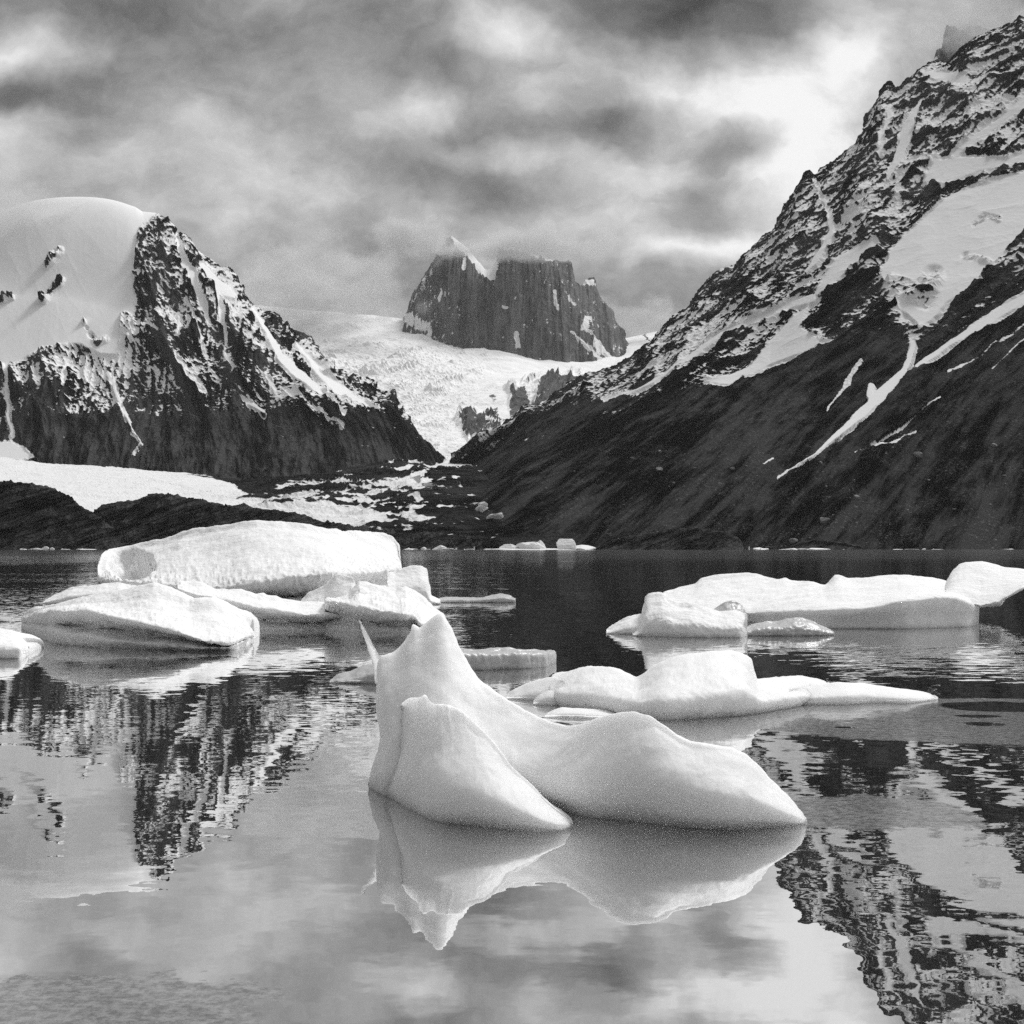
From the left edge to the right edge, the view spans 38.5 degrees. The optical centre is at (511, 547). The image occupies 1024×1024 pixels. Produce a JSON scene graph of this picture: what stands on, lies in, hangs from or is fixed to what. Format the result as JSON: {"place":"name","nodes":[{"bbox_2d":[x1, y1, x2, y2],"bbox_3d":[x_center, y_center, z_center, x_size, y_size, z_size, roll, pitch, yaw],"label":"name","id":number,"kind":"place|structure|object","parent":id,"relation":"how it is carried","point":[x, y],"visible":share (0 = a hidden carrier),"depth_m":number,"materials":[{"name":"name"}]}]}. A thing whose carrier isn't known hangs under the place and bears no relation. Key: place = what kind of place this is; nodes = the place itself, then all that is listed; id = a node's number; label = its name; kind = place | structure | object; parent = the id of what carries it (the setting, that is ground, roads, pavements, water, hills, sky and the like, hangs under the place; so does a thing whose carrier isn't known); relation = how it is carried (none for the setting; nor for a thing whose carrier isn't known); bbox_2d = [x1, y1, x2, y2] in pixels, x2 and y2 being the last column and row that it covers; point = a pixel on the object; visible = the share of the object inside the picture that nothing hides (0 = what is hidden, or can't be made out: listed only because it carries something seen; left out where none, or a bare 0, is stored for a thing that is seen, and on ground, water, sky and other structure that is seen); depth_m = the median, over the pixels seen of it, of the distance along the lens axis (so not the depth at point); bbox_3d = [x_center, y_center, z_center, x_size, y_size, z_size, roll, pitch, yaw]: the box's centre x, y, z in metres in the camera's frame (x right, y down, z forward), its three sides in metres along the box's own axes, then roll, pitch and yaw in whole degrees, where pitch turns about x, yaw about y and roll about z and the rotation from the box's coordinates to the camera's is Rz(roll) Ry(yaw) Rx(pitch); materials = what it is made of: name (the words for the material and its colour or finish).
{"place":"outdoors","nodes":[
{"label":"outdoors","id":0,"kind":"place"},
{"bbox_2d":[0,197,444,479],"bbox_3d":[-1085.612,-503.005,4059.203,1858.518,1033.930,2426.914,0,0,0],"label":"snow mountain","id":1,"kind":"structure","parent":0,"point":[133,337],"depth_m":3521.80,"materials":[{"name":"black stone"}]},
{"bbox_2d":[0,457,629,548],"bbox_3d":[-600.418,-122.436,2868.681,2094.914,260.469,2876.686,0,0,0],"label":"glacier tongue","id":2,"kind":"object","parent":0,"point":[390,495],"visible":0.38,"depth_m":2271.88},
{"bbox_2d":[412,475,420,482],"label":"ice chunk","id":3,"kind":"object","parent":2,"relation":"on","point":[417,478],"visible":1,"depth_m":2397.17,"materials":[{"name":"white ice"}]},
{"bbox_2d":[476,505,487,511],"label":"ice chunk","id":4,"kind":"object","parent":2,"relation":"on","point":[480,508],"visible":1,"depth_m":1747.52,"materials":[{"name":"white ice"}]},
{"bbox_2d":[478,502,487,506],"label":"ice chunk","id":5,"kind":"object","parent":4,"relation":"on","point":[485,504],"visible":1,"depth_m":1748.77,"materials":[{"name":"white ice"}]},
{"bbox_2d":[486,513,502,519],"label":"ice chunk","id":6,"kind":"object","parent":2,"relation":"on","point":[499,516],"visible":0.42,"depth_m":1743.96,"materials":[{"name":"white ice"}]},
{"bbox_2d":[255,305,657,462],"bbox_3d":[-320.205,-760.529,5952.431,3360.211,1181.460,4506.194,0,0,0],"label":"glacier","id":7,"kind":"object","parent":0,"point":[451,398],"visible":0.31,"depth_m":5817.94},
{"bbox_2d":[0,550,1023,1023],"bbox_3d":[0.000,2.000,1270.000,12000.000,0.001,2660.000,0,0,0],"label":"lake water","id":8,"kind":"structure","parent":0,"point":[226,836],"depth_m":9.81,"materials":[{"name":"grey liquid"}]},
{"bbox_2d":[0,616,10,621],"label":"iceberg","id":9,"kind":"object","parent":8,"relation":"on","point":[4,619],"visible":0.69,"depth_m":39.64,"materials":[{"name":"white ice"}]},
{"bbox_2d":[0,628,43,658],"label":"iceberg","id":10,"kind":"object","parent":8,"relation":"on","point":[15,644],"visible":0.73,"depth_m":27.10,"materials":[{"name":"white ice"}]},
{"bbox_2d":[43,582,136,603],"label":"iceberg","id":11,"kind":"object","parent":8,"relation":"on","point":[70,593],"visible":0.3,"depth_m":52.12,"materials":[{"name":"white ice"}]},
{"bbox_2d":[21,582,259,650],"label":"iceberg","id":12,"kind":"object","parent":8,"relation":"on","point":[154,616],"visible":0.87,"depth_m":29.90,"materials":[{"name":"white ice"}]},
{"bbox_2d":[97,520,401,600],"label":"iceberg","id":13,"kind":"object","parent":8,"relation":"on","point":[291,560],"visible":0.6,"depth_m":58.49,"materials":[{"name":"white ice"}]},
{"bbox_2d":[178,580,340,630],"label":"iceberg","id":14,"kind":"object","parent":8,"relation":"on","point":[272,612],"visible":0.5,"depth_m":35.72,"materials":[{"name":"white ice"}]},
{"bbox_2d":[301,574,355,602],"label":"iceberg","id":15,"kind":"object","parent":8,"relation":"on","point":[338,585],"visible":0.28,"depth_m":40.16,"materials":[{"name":"white ice"}]},
{"bbox_2d":[329,664,374,683],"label":"iceberg","id":16,"kind":"object","parent":8,"relation":"on","point":[363,674],"visible":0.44,"depth_m":21.66,"materials":[{"name":"white ice"}]},
{"bbox_2d":[324,581,445,632],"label":"iceberg","id":17,"kind":"object","parent":8,"relation":"on","point":[373,608],"visible":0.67,"depth_m":34.93,"materials":[{"name":"white ice"}]},
{"bbox_2d":[387,565,440,603],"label":"iceberg","id":18,"kind":"object","parent":8,"relation":"on","point":[415,577],"visible":0.57,"depth_m":51.69,"materials":[{"name":"white ice"}]},
{"bbox_2d":[432,545,445,549],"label":"ice chunk","id":19,"kind":"object","parent":8,"relation":"on","point":[438,547],"visible":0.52,"depth_m":1347.75,"materials":[{"name":"white ice"}]},
{"bbox_2d":[439,593,515,602],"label":"iceberg","id":20,"kind":"object","parent":8,"relation":"on","point":[500,598],"visible":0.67,"depth_m":53.21,"materials":[{"name":"white ice"}]},
{"bbox_2d":[461,647,555,669],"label":"iceberg","id":21,"kind":"object","parent":8,"relation":"on","point":[497,658],"visible":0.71,"depth_m":24.13,"materials":[{"name":"white ice"}]},
{"bbox_2d":[499,544,518,548],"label":"ice chunk","id":22,"kind":"object","parent":8,"relation":"on","point":[508,546],"visible":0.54,"depth_m":1374.65,"materials":[{"name":"white ice"}]},
{"bbox_2d":[517,542,540,548],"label":"ice chunk","id":23,"kind":"object","parent":8,"relation":"on","point":[530,545],"visible":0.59,"depth_m":1363.93,"materials":[{"name":"white ice"}]},
{"bbox_2d":[493,548,576,549],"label":"ice chunk","id":24,"kind":"object","parent":8,"relation":"on","point":[536,549],"visible":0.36,"depth_m":1351.95,"materials":[{"name":"white ice"}]},
{"bbox_2d":[507,677,564,700],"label":"iceberg","id":25,"kind":"object","parent":8,"relation":"on","point":[532,690],"visible":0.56,"depth_m":19.30,"materials":[{"name":"white ice"}]},
{"bbox_2d":[538,540,546,548],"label":"ice chunk","id":26,"kind":"object","parent":8,"relation":"on","point":[541,543],"visible":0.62,"depth_m":1370.08,"materials":[{"name":"white ice"}]},
{"bbox_2d":[533,690,557,705],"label":"iceberg","id":27,"kind":"object","parent":8,"relation":"on","point":[547,698],"visible":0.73,"depth_m":18.59,"materials":[{"name":"white ice"}]},
{"bbox_2d":[556,539,575,549],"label":"ice chunk","id":28,"kind":"object","parent":8,"relation":"on","point":[565,543],"visible":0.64,"depth_m":1364.51,"materials":[{"name":"white ice"}]},
{"bbox_2d":[545,707,615,718],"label":"iceberg","id":29,"kind":"object","parent":8,"relation":"on","point":[574,713],"visible":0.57,"depth_m":17.22,"materials":[{"name":"white ice"}]},
{"bbox_2d":[359,613,806,832],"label":"iceberg","id":30,"kind":"object","parent":8,"relation":"on","point":[461,742],"visible":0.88,"depth_m":10.72,"materials":[{"name":"white ice"}]},
{"bbox_2d":[576,545,595,549],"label":"ice chunk","id":31,"kind":"object","parent":8,"relation":"on","point":[583,547],"visible":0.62,"depth_m":1376.18,"materials":[{"name":"white ice"}]},
{"bbox_2d":[606,614,641,633],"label":"iceberg","id":32,"kind":"object","parent":8,"relation":"on","point":[629,624],"visible":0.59,"depth_m":34.03,"materials":[{"name":"white ice"}]},
{"bbox_2d":[632,592,747,637],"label":"iceberg","id":33,"kind":"object","parent":8,"relation":"on","point":[663,615],"visible":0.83,"depth_m":32.95,"materials":[{"name":"white ice"}]},
{"bbox_2d":[714,600,745,612],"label":"iceberg","id":34,"kind":"object","parent":33,"relation":"on","point":[736,606],"visible":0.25,"depth_m":36.73,"materials":[{"name":"white ice"}]},
{"bbox_2d":[550,650,937,719],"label":"iceberg","id":35,"kind":"object","parent":8,"relation":"on","point":[716,684],"visible":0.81,"depth_m":18.03,"materials":[{"name":"white ice"}]},
{"bbox_2d":[747,617,833,635],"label":"iceberg","id":36,"kind":"object","parent":8,"relation":"on","point":[797,626],"visible":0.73,"depth_m":33.23,"materials":[{"name":"white ice"}]},
{"bbox_2d":[807,548,826,549],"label":"ice chunk","id":37,"kind":"object","parent":8,"relation":"on","point":[816,549],"visible":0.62,"depth_m":1343.40,"materials":[{"name":"white ice"}]},
{"bbox_2d":[663,561,1023,628],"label":"iceberg","id":38,"kind":"object","parent":8,"relation":"on","point":[962,594],"visible":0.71,"depth_m":38.55,"materials":[{"name":"white ice"}]},
{"bbox_2d":[0,0,1023,337],"label":"sky","id":39,"kind":"structure","parent":0,"point":[323,153],"materials":[{"name":"grey"}]},
{"bbox_2d":[402,236,628,362],"bbox_3d":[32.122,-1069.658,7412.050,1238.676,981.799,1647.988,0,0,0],"label":"granite peak","id":40,"kind":"structure","parent":0,"point":[521,302],"depth_m":6935.75,"materials":[{"name":"granite rock"},{"name":"snow"}]},
{"bbox_2d":[449,15,1023,549],"bbox_3d":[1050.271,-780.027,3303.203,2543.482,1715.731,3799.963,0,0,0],"label":"scree mountain","id":41,"kind":"structure","parent":0,"point":[863,301],"depth_m":2268.59,"materials":[{"name":"rock"},{"name":"scree"},{"name":"snow"}]},
{"bbox_2d":[789,538,797,543],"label":"boulder","id":42,"kind":"object","parent":41,"relation":"on","point":[792,541],"visible":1,"depth_m":1445.09,"materials":[{"name":"grey stone"}]},
{"bbox_2d":[820,517,829,523],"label":"boulder","id":43,"kind":"object","parent":41,"relation":"on","point":[823,520],"visible":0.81,"depth_m":1501.79,"materials":[{"name":"grey stone"}]},
{"bbox_2d":[913,452,922,457],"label":"boulder","id":44,"kind":"object","parent":41,"relation":"on","point":[918,454],"visible":1,"depth_m":1720.32,"materials":[{"name":"grey stone"}]},
{"bbox_2d":[931,25,990,61],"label":"rock tower","id":45,"kind":"structure","parent":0,"point":[955,39],"depth_m":5061.68,"materials":[{"name":"stone"}]},
{"label":"lake bed","id":46,"kind":"structure","parent":0,"visible":0},
{"bbox_2d":[0,480,124,549],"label":"shore rock","id":47,"kind":"object","parent":46,"relation":"on","point":[32,515],"visible":0.83,"depth_m":1401.76,"materials":[{"name":"black stone"}]},
{"bbox_2d":[94,493,498,549],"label":"shore rock","id":48,"kind":"object","parent":46,"relation":"on","point":[152,516],"visible":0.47,"depth_m":1462.86,"materials":[{"name":"black stone"}]},
{"bbox_2d":[595,526,743,549],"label":"shore rock","id":49,"kind":"object","parent":46,"relation":"on","point":[693,538],"visible":0.7,"depth_m":1361.59,"materials":[{"name":"black stone"}]},
{"bbox_2d":[788,540,863,549],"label":"shore rock","id":50,"kind":"object","parent":46,"relation":"on","point":[831,545],"visible":0.61,"depth_m":1368.52,"materials":[{"name":"black stone"}]}
]}

